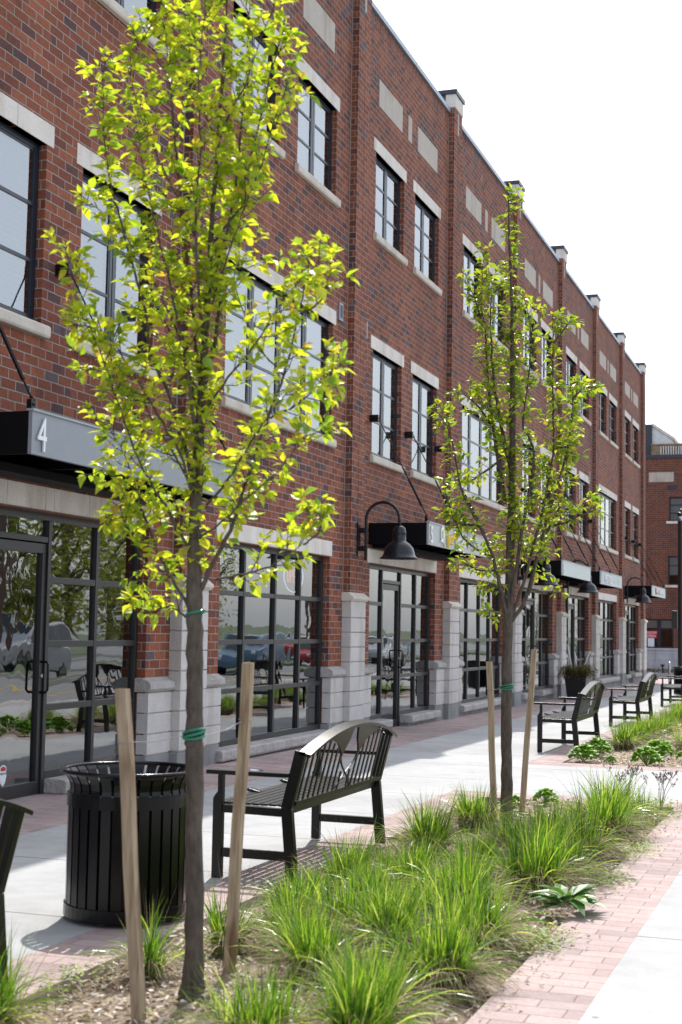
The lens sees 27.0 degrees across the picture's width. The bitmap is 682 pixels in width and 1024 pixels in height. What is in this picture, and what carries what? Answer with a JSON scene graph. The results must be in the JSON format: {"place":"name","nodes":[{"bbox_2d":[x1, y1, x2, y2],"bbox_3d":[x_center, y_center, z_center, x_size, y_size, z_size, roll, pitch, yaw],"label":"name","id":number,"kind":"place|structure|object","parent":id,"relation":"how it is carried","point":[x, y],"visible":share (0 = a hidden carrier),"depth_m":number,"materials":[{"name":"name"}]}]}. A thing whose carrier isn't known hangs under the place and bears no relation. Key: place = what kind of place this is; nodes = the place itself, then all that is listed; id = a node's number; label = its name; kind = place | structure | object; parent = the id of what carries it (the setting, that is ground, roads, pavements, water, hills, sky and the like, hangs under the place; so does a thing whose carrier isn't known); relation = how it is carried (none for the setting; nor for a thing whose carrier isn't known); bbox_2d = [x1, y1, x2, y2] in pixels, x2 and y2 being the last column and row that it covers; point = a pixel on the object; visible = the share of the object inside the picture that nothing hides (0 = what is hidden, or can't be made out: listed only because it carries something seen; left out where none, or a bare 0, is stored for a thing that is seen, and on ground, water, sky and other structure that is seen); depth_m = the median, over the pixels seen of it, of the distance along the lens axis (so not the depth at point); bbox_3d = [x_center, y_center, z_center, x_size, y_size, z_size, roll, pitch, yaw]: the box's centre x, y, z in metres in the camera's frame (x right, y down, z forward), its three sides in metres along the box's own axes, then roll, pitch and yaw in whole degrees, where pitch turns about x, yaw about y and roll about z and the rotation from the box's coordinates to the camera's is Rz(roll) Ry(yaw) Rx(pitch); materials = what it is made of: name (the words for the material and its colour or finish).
{"place":"outdoors","nodes":[
{"label":"outdoors","id":0,"kind":"place"},
{"bbox_2d":[0,678,681,1023],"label":"brick paving","id":1,"kind":"structure","parent":0,"point":[578,972],"depth_m":7.46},
{"bbox_2d":[60,761,185,924],"bbox_3d":[-1.053,1.626,7.017,0.682,0.727,0.682,-1,-5,19],"label":"litter bin","id":2,"kind":"object","parent":1,"relation":"on","point":[94,887],"visible":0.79,"depth_m":6.78,"materials":[{"name":"black metal"}]},
{"bbox_2d":[15,727,681,1023],"bbox_3d":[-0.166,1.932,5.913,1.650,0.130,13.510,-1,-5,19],"label":"mulch bed","id":3,"kind":"object","parent":1,"relation":"on","point":[122,1014],"visible":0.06,"depth_m":5.79,"materials":[{"name":"brown wood"}]},
{"bbox_2d":[0,917,82,1023],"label":"grass clump","id":4,"kind":"object","parent":3,"relation":"on","point":[9,1003],"visible":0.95,"depth_m":5.05,"materials":[{"name":"green grass blades"}]},
{"bbox_2d":[115,688,145,1023],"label":"tree stake","id":5,"kind":"object","parent":3,"relation":"on","point":[130,862],"visible":1,"depth_m":5.12,"materials":[{"name":"brown wood"}]},
{"bbox_2d":[73,888,220,990],"bbox_3d":[-0.803,1.722,5.871,0.620,0.404,0.619,-1,-5,26],"label":"grass clump","id":6,"kind":"object","parent":3,"relation":"on","point":[153,960],"visible":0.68,"depth_m":5.82,"materials":[{"name":"green grass blades"}]},
{"bbox_2d":[41,0,359,1004],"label":"young tree","id":7,"kind":"object","parent":3,"relation":"on","point":[195,464],"visible":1,"depth_m":5.56,"materials":[{"name":"green plant"}]},
{"bbox_2d":[118,719,250,742],"bbox_3d":[-0.559,0.866,5.594,0.140,0.051,1.044,-1,-5,22],"label":"tree tie","id":8,"kind":"object","parent":7,"relation":"attached to","point":[202,731],"visible":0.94,"depth_m":5.47,"materials":[{"name":"plastic"}]},
{"bbox_2d":[147,859,290,963],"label":"grass clump","id":9,"kind":"object","parent":3,"relation":"on","point":[216,929],"visible":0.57,"depth_m":6.35,"materials":[{"name":"green grass blades"}]},
{"bbox_2d":[223,662,253,972],"bbox_3d":[-0.435,1.319,6.018,0.079,1.356,0.091,-1,-5,19],"label":"tree stake","id":10,"kind":"object","parent":3,"relation":"on","point":[238,818],"visible":0.89,"depth_m":6.00,"materials":[{"name":"brown wood"}]},
{"bbox_2d":[157,937,351,1023],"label":"grass clump","id":11,"kind":"object","parent":3,"relation":"on","point":[248,1014],"visible":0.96,"depth_m":4.84,"materials":[{"name":"green grass blades"}]},
{"bbox_2d":[239,861,357,948],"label":"grass clump","id":12,"kind":"object","parent":3,"relation":"on","point":[291,894],"visible":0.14,"depth_m":6.59,"materials":[{"name":"green grass blades"}]},
{"bbox_2d":[241,843,362,920],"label":"grass clump","id":13,"kind":"object","parent":3,"relation":"on","point":[291,884],"visible":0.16,"depth_m":7.05,"materials":[{"name":"green grass blades"}]},
{"bbox_2d":[244,889,361,960],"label":"grass clump","id":14,"kind":"object","parent":3,"relation":"on","point":[308,915],"visible":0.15,"depth_m":6.23,"materials":[{"name":"green grass blades"}]},
{"bbox_2d":[230,880,399,989],"bbox_3d":[-0.113,1.709,5.840,0.701,0.407,0.731,-3,-6,40],"label":"grass clump","id":15,"kind":"object","parent":3,"relation":"on","point":[300,943],"visible":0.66,"depth_m":5.77,"materials":[{"name":"green grass blades"}]},
{"bbox_2d":[279,816,407,894],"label":"grass clump","id":16,"kind":"object","parent":3,"relation":"on","point":[349,852],"visible":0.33,"depth_m":7.84,"materials":[{"name":"green grass blades"}]},
{"bbox_2d":[268,850,432,949],"bbox_3d":[0.033,1.744,6.583,0.840,0.444,0.847,5,-6,-38],"label":"grass clump","id":17,"kind":"object","parent":3,"relation":"on","point":[330,896],"visible":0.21,"depth_m":6.55,"materials":[{"name":"green grass blades"}]},
{"bbox_2d":[251,918,463,1023],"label":"grass clump","id":18,"kind":"object","parent":3,"relation":"on","point":[367,1009],"visible":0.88,"depth_m":4.91,"materials":[{"name":"plant"}]},
{"bbox_2d":[324,851,416,906],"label":"grass clump","id":19,"kind":"object","parent":3,"relation":"on","point":[380,872],"visible":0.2,"depth_m":7.39,"materials":[{"name":"plant"}]},
{"bbox_2d":[259,904,484,1023],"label":"grass clump","id":20,"kind":"object","parent":3,"relation":"on","point":[409,997],"visible":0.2,"depth_m":5.22,"materials":[{"name":"plant"}]},
{"bbox_2d":[301,848,472,961],"bbox_3d":[0.180,1.714,6.266,0.816,0.452,0.801,-2,-5,30],"label":"grass clump","id":21,"kind":"object","parent":3,"relation":"on","point":[382,901],"visible":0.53,"depth_m":6.24,"materials":[{"name":"plant"}]},
{"bbox_2d":[366,822,466,896],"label":"grass clump","id":22,"kind":"object","parent":3,"relation":"on","point":[416,855],"visible":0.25,"depth_m":7.89,"materials":[{"name":"plant"}]},
{"bbox_2d":[354,855,488,926],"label":"grass clump","id":23,"kind":"object","parent":3,"relation":"on","point":[429,891],"visible":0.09,"depth_m":6.69,"materials":[{"name":"plant"}]},
{"bbox_2d":[365,780,484,858],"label":"grass clump","id":24,"kind":"object","parent":3,"relation":"on","point":[438,828],"visible":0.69,"depth_m":9.13,"materials":[{"name":"plant"}]},
{"bbox_2d":[350,875,544,1012],"bbox_3d":[0.412,1.685,5.783,0.855,0.502,0.859,-1,-5,27],"label":"grass clump","id":25,"kind":"object","parent":3,"relation":"on","point":[446,941],"visible":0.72,"depth_m":5.70,"materials":[{"name":"plant"}]},
{"bbox_2d":[383,825,541,923],"bbox_3d":[0.604,1.795,7.192,0.872,0.506,0.909,1,-5,5],"label":"grass clump","id":26,"kind":"object","parent":3,"relation":"on","point":[464,868],"visible":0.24,"depth_m":7.13,"materials":[{"name":"plant"}]},
{"bbox_2d":[418,781,525,830],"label":"grass clump","id":27,"kind":"object","parent":3,"relation":"on","point":[478,807],"visible":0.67,"depth_m":10.45,"materials":[{"name":"living green grass blades"}]},
{"bbox_2d":[427,813,517,882],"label":"grass clump","id":28,"kind":"object","parent":3,"relation":"on","point":[474,846],"visible":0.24,"depth_m":8.22,"materials":[{"name":"plant"}]},
{"bbox_2d":[408,852,563,967],"bbox_3d":[0.591,1.761,6.546,0.882,0.499,0.889,5,-6,-43],"label":"grass clump","id":29,"kind":"object","parent":3,"relation":"on","point":[493,917],"visible":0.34,"depth_m":6.48,"materials":[{"name":"living green grass blades"}]},
{"bbox_2d":[486,662,496,817],"bbox_3d":[1.150,1.794,10.843,0.088,1.297,0.071,-1,-5,19],"label":"tree stake","id":30,"kind":"object","parent":3,"relation":"on","point":[491,729],"visible":0.78,"depth_m":10.83,"materials":[{"name":"brown wood"}]},
{"bbox_2d":[464,799,549,850],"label":"grass clump","id":31,"kind":"object","parent":3,"relation":"on","point":[501,829],"visible":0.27,"depth_m":9.51,"materials":[{"name":"plant"}]},
{"bbox_2d":[425,183,605,820],"bbox_3d":[1.362,-0.089,11.226,1.490,5.062,0.897,1,-5,-3],"label":"young tree","id":32,"kind":"object","parent":3,"relation":"on","point":[509,606],"visible":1,"depth_m":11.12,"materials":[{"name":"green plant"}]},
{"bbox_2d":[519,649,536,812],"bbox_3d":[1.498,1.803,11.427,0.153,1.392,0.056,1,-5,-4],"label":"tree stake","id":33,"kind":"object","parent":3,"relation":"on","point":[528,722],"visible":0.9,"depth_m":11.41,"materials":[{"name":"brown wood"}]},
{"bbox_2d":[457,798,621,909],"bbox_3d":[1.083,1.843,7.909,0.983,0.563,0.987,1,-5,-5],"label":"grass clump","id":34,"kind":"object","parent":3,"relation":"on","point":[542,863],"visible":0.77,"depth_m":7.80,"materials":[{"name":"living green grass blades"}]},
{"bbox_2d":[473,791,612,870],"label":"grass clump","id":35,"kind":"object","parent":3,"relation":"on","point":[536,830],"visible":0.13,"depth_m":8.69,"materials":[{"name":"plant"}]},
{"bbox_2d":[532,788,559,804],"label":"leafy shrub","id":36,"kind":"object","parent":3,"relation":"on","point":[547,792],"visible":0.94,"depth_m":11.95,"materials":[{"name":"green plant"}]},
{"bbox_2d":[494,785,615,837],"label":"grass clump","id":37,"kind":"object","parent":3,"relation":"on","point":[546,812],"visible":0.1,"depth_m":9.64,"materials":[{"name":"plant"}]},
{"bbox_2d":[507,820,627,887],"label":"grass clump","id":38,"kind":"object","parent":3,"relation":"on","point":[577,852],"visible":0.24,"depth_m":8.28,"materials":[{"name":"living green grass blades"}]},
{"bbox_2d":[527,883,608,915],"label":"broadleaf weed","id":39,"kind":"object","parent":3,"relation":"on","point":[579,897],"visible":0.99,"depth_m":7.27,"materials":[{"name":"green plant"}]},
{"bbox_2d":[527,790,643,865],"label":"grass clump","id":40,"kind":"object","parent":3,"relation":"on","point":[592,826],"visible":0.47,"depth_m":9.08,"materials":[{"name":"living green grass blades"}]},
{"bbox_2d":[538,757,670,848],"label":"grass clump","id":41,"kind":"object","parent":3,"relation":"on","point":[616,816],"visible":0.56,"depth_m":9.99,"materials":[{"name":"grass"},{"name":"living green plant leaves"}]},
{"bbox_2d":[548,761,663,828],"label":"grass clump","id":42,"kind":"object","parent":3,"relation":"on","point":[620,790],"visible":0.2,"depth_m":10.85,"materials":[{"name":"grass"},{"name":"living green plant leaves"}]},
{"bbox_2d":[613,780,677,823],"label":"grass clump","id":43,"kind":"object","parent":3,"relation":"on","point":[648,800],"visible":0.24,"depth_m":11.30,"materials":[{"name":"plant"}]},
{"bbox_2d":[650,769,678,809],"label":"dried plant","id":44,"kind":"object","parent":3,"relation":"on","point":[664,776],"visible":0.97,"depth_m":11.78,"materials":[{"name":"grey plant"}]},
{"bbox_2d":[18,754,681,1023],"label":"weeds","id":45,"kind":"object","parent":1,"relation":"on","point":[535,939],"visible":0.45,"depth_m":6.50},
{"bbox_2d":[555,644,598,699],"bbox_3d":[5.512,3.738,33.232,1.079,1.274,1.057,-1,-5,19],"label":"tall planter","id":46,"kind":"object","parent":1,"relation":"on","point":[576,678],"visible":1,"depth_m":33.03,"materials":[{"name":"black plastic"}]},
{"bbox_2d":[569,727,681,767],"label":"mulch bed","id":47,"kind":"object","parent":1,"relation":"on","point":[587,761],"visible":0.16,"depth_m":16.92,"materials":[{"name":"brown wood"}]},
{"bbox_2d":[567,743,598,761],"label":"leafy shrub","id":48,"kind":"object","parent":47,"relation":"on","point":[585,750],"visible":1,"depth_m":16.39,"materials":[{"name":"green plant"}]},
{"bbox_2d":[585,737,612,756],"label":"leafy shrub","id":49,"kind":"object","parent":47,"relation":"on","point":[600,742],"visible":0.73,"depth_m":17.21,"materials":[{"name":"green plant"}]},
{"bbox_2d":[593,714,654,750],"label":"grass clump","id":50,"kind":"object","parent":47,"relation":"on","point":[620,740],"visible":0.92,"depth_m":18.13,"materials":[{"name":"plant"}]},
{"bbox_2d":[609,713,665,744],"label":"grass clump","id":51,"kind":"object","parent":47,"relation":"on","point":[638,732],"visible":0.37,"depth_m":19.23,"materials":[{"name":"plant"}]},
{"bbox_2d":[630,746,663,765],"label":"leafy shrub","id":52,"kind":"object","parent":47,"relation":"on","point":[651,753],"visible":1,"depth_m":16.15,"materials":[{"name":"green plant"}]},
{"bbox_2d":[627,707,676,740],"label":"grass clump","id":53,"kind":"object","parent":47,"relation":"on","point":[652,722],"visible":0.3,"depth_m":20.42,"materials":[{"name":"plant"}]},
{"bbox_2d":[642,739,672,756],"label":"leafy shrub","id":54,"kind":"object","parent":47,"relation":"on","point":[661,747],"visible":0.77,"depth_m":16.92,"materials":[{"name":"green plant"}]},
{"bbox_2d":[4,681,681,961],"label":"pavement","id":55,"kind":"structure","parent":0,"point":[35,888],"depth_m":12.85,"materials":[{"name":"concrete"}]},
{"bbox_2d":[0,799,33,984],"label":"park bench","id":56,"kind":"object","parent":55,"relation":"on","point":[12,820],"visible":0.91,"depth_m":5.24,"materials":[{"name":"paint"}]},
{"bbox_2d":[206,719,397,883],"bbox_3d":[-0.186,1.732,8.906,0.674,0.870,1.712,-1,-5,19],"label":"park bench","id":57,"kind":"object","parent":55,"relation":"on","point":[294,792],"visible":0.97,"depth_m":8.44,"materials":[{"name":"paint"}]},
{"bbox_2d":[534,681,605,752],"bbox_3d":[2.982,2.602,18.309,0.674,0.870,1.712,-1,-5,19],"label":"park bench","id":58,"kind":"object","parent":55,"relation":"on","point":[576,714],"visible":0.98,"depth_m":17.76,"materials":[{"name":"paint"}]},
{"bbox_2d":[606,672,657,725],"bbox_3d":[4.927,3.123,23.929,0.674,0.870,1.712,-1,-5,19],"label":"park bench","id":59,"kind":"object","parent":55,"relation":"on","point":[638,698],"visible":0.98,"depth_m":23.36,"materials":[{"name":"paint"}]},
{"bbox_2d":[658,676,681,706],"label":"park bench","id":60,"kind":"object","parent":55,"relation":"on","point":[670,686],"visible":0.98,"depth_m":30.43,"materials":[{"name":"paint"}]},
{"bbox_2d":[672,509,681,669],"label":"lamp post","id":61,"kind":"object","parent":55,"relation":"on","point":[676,619],"visible":0.84,"depth_m":40.91,"materials":[{"name":"brown metal"}]},
{"bbox_2d":[372,0,681,442],"label":"sky","id":62,"kind":"structure","parent":0,"point":[577,102],"materials":[{"name":"white"}]},
{"bbox_2d":[577,869,681,1023],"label":"pavement streetside","id":63,"kind":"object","parent":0,"point":[642,984],"visible":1,"depth_m":5.93,"materials":[{"name":"concrete"}]},
{"bbox_3d":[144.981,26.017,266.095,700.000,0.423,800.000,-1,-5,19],"label":"terrain","id":64,"kind":"structure","parent":0,"visible":0},
{"bbox_2d":[0,0,647,799],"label":"brick building","id":65,"kind":"structure","parent":64,"relation":"on","point":[388,180],"depth_m":19.15,"materials":[{"name":"brick"}]},
{"bbox_2d":[0,539,49,799],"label":"door","id":66,"kind":"structure","parent":65,"relation":"in","point":[22,789],"depth_m":12.12,"materials":[{"name":"brown metal"}]},
{"bbox_2d":[0,92,54,338],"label":"window","id":67,"kind":"structure","parent":65,"relation":"in","point":[19,155],"depth_m":11.91,"materials":[{"name":"clear glass"}]},
{"bbox_2d":[73,142,161,380],"bbox_3d":[-2.133,-2.287,13.367,0.215,1.860,1.684,-1,-5,19],"label":"window","id":68,"kind":"structure","parent":65,"relation":"in","point":[107,268],"depth_m":13.33,"materials":[{"name":"clear glass"}]},
{"bbox_2d":[0,263,235,505],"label":"canopy","id":69,"kind":"object","parent":65,"relation":"attached to","point":[38,446],"visible":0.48,"depth_m":11.12,"materials":[{"name":"black metal"}]},
{"bbox_2d":[97,0,168,57],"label":"window","id":70,"kind":"structure","parent":65,"relation":"in","point":[116,7],"depth_m":13.50,"materials":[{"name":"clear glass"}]},
{"bbox_2d":[233,0,284,158],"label":"window","id":71,"kind":"structure","parent":65,"relation":"in","point":[277,149],"depth_m":16.83,"materials":[{"name":"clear glass"}]},
{"bbox_2d":[221,241,336,447],"bbox_3d":[-0.745,-1.935,17.379,0.215,1.860,3.764,-1,-5,19],"label":"window","id":72,"kind":"structure","parent":65,"relation":"in","point":[239,398],"depth_m":17.14,"materials":[{"name":"clear glass"}]},
{"bbox_2d":[295,51,340,207],"bbox_3d":[-0.352,-4.953,18.612,0.215,1.530,1.684,-1,-5,19],"label":"window","id":73,"kind":"structure","parent":65,"relation":"in","point":[313,164],"depth_m":18.69,"materials":[{"name":"clear glass"}]},
{"bbox_2d":[356,501,417,559],"bbox_3d":[0.645,0.252,19.536,0.872,0.821,0.544,-1,-5,19],"label":"wall lamp","id":74,"kind":"object","parent":65,"relation":"attached to","point":[399,547],"visible":1,"depth_m":19.42,"materials":[{"name":"black metal"}]},
{"bbox_2d":[370,335,404,473],"bbox_3d":[0.643,-1.583,21.391,0.215,1.860,1.684,-1,-5,19],"label":"window","id":75,"kind":"structure","parent":65,"relation":"in","point":[384,392],"depth_m":21.47,"materials":[{"name":"clear glass"}]},
{"bbox_2d":[373,137,407,265],"bbox_3d":[0.697,-4.687,21.645,0.215,1.530,1.684,-1,-5,19],"label":"window","id":76,"kind":"structure","parent":65,"relation":"in","point":[397,170],"depth_m":21.66,"materials":[{"name":"clear glass"}]},
{"bbox_2d":[381,584,402,726],"bbox_3d":[0.760,2.425,21.721,0.220,2.630,1.010,-1,-5,19],"label":"door","id":77,"kind":"structure","parent":65,"relation":"in","point":[395,588],"depth_m":22.11,"materials":[{"name":"brown metal"}]},
{"bbox_2d":[410,361,439,486],"bbox_3d":[1.321,-1.411,23.350,0.215,1.860,1.684,-1,-5,19],"label":"window","id":78,"kind":"structure","parent":65,"relation":"in","point":[422,398],"depth_m":23.44,"materials":[{"name":"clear glass"}]},
{"bbox_2d":[413,179,441,295],"bbox_3d":[1.375,-4.515,23.604,0.215,1.530,1.684,-1,-5,19],"label":"window","id":79,"kind":"structure","parent":65,"relation":"in","point":[435,210],"depth_m":23.63,"materials":[{"name":"clear glass"}]},
{"bbox_2d":[368,415,488,560],"bbox_3d":[1.444,-0.296,22.078,0.936,1.925,3.720,-1,-5,19],"label":"canopy","id":80,"kind":"object","parent":65,"relation":"attached to","point":[427,539],"visible":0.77,"depth_m":20.55,"materials":[{"name":"black metal"}]},
{"bbox_2d":[462,234,483,333],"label":"window","id":81,"kind":"structure","parent":65,"relation":"in","point":[470,263],"depth_m":26.62,"materials":[{"name":"clear glass"}]},
{"bbox_2d":[460,395,507,511],"bbox_3d":[2.709,-1.059,27.362,0.215,1.860,3.764,-1,-5,19],"label":"window","id":82,"kind":"structure","parent":65,"relation":"in","point":[472,435],"depth_m":27.32,"materials":[{"name":"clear glass"}]},
{"bbox_2d":[488,262,507,351],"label":"window","id":83,"kind":"structure","parent":65,"relation":"in","point":[497,323],"depth_m":28.99,"materials":[{"name":"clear glass"}]},
{"bbox_2d":[521,434,537,524],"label":"window","id":84,"kind":"structure","parent":65,"relation":"in","point":[529,514],"depth_m":31.41,"materials":[{"name":"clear glass"}]},
{"bbox_2d":[522,303,538,380],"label":"window","id":85,"kind":"structure","parent":65,"relation":"in","point":[527,333],"depth_m":31.88,"materials":[{"name":"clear glass"}]},
{"bbox_2d":[517,548,558,585],"bbox_3d":[4.099,1.128,29.519,0.872,0.821,0.544,-1,-5,19],"label":"wall lamp","id":86,"kind":"object","parent":65,"relation":"attached to","point":[546,567],"visible":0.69,"depth_m":29.38,"materials":[{"name":"black metal"}]},
{"bbox_2d":[541,319,555,393],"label":"window","id":87,"kind":"structure","parent":65,"relation":"in","point":[545,327],"depth_m":33.56,"materials":[{"name":"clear glass"}]},
{"bbox_2d":[521,487,590,582],"bbox_3d":[4.890,0.580,32.065,0.918,1.925,3.720,-1,-5,19],"label":"canopy","id":88,"kind":"object","parent":65,"relation":"attached to","point":[563,571],"visible":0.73,"depth_m":31.27,"materials":[{"name":"black paint"}]},
{"bbox_2d":[565,465,577,539],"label":"window","id":89,"kind":"structure","parent":65,"relation":"in","point":[567,533],"depth_m":36.75,"materials":[{"name":"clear glass"}]},
{"bbox_2d":[566,346,578,413],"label":"window","id":90,"kind":"structure","parent":65,"relation":"in","point":[569,353],"depth_m":36.63,"materials":[{"name":"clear glass"}]},
{"bbox_2d":[563,560,598,592],"bbox_3d":[5.826,1.566,34.511,0.872,0.821,0.544,-1,-5,19],"label":"wall lamp","id":91,"kind":"object","parent":65,"relation":"attached to","point":[587,587],"visible":0.7,"depth_m":34.33,"materials":[{"name":"black metal"}]},
{"bbox_2d":[579,471,590,544],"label":"window","id":92,"kind":"structure","parent":65,"relation":"in","point":[582,476],"depth_m":38.68,"materials":[{"name":"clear glass"}]},
{"bbox_2d":[579,360,590,425],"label":"window","id":93,"kind":"structure","parent":65,"relation":"in","point":[584,370],"depth_m":38.67,"materials":[{"name":"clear glass"}]},
{"bbox_2d":[565,508,621,589],"bbox_3d":[6.620,1.018,37.055,0.926,1.925,3.720,-1,-5,19],"label":"canopy","id":94,"kind":"object","parent":65,"relation":"attached to","point":[602,579],"visible":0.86,"depth_m":36.28,"materials":[{"name":"black paint"}]},
{"bbox_2d":[599,382,608,440],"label":"window","id":95,"kind":"structure","parent":65,"relation":"in","point":[601,398],"depth_m":41.93,"materials":[{"name":"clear glass"}]},
{"bbox_2d":[599,484,617,554],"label":"window","id":96,"kind":"structure","parent":65,"relation":"in","point":[606,492],"depth_m":42.79,"materials":[{"name":"clear glass"}]},
{"bbox_2d":[609,393,618,449],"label":"window","id":97,"kind":"structure","parent":65,"relation":"in","point":[612,400],"depth_m":43.77,"materials":[{"name":"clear glass"}]},
{"bbox_2d":[623,577,651,602],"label":"wall lamp","id":98,"kind":"object","parent":65,"relation":"attached to","point":[642,597],"visible":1,"depth_m":44.38,"materials":[{"name":"black metal"}]},
{"bbox_2d":[625,537,664,598],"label":"canopy","id":99,"kind":"object","parent":65,"relation":"attached to","point":[652,591],"visible":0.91,"depth_m":45.41,"materials":[{"name":"black paint"}]},
{"bbox_2d":[645,423,681,673],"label":"corner building","id":100,"kind":"structure","parent":64,"relation":"on","point":[663,477],"depth_m":62.98,"materials":[{"name":"brick"}]},
{"bbox_2d":[645,609,672,650],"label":"window","id":101,"kind":"structure","parent":100,"relation":"in","point":[659,620],"depth_m":62.78,"materials":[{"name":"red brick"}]},
{"bbox_2d":[665,551,677,587],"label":"window","id":102,"kind":"structure","parent":100,"relation":"in","point":[672,555],"depth_m":62.79,"materials":[{"name":"glass"}]},
{"bbox_2d":[666,492,681,523],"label":"window","id":103,"kind":"structure","parent":100,"relation":"in","point":[675,498],"depth_m":62.96,"materials":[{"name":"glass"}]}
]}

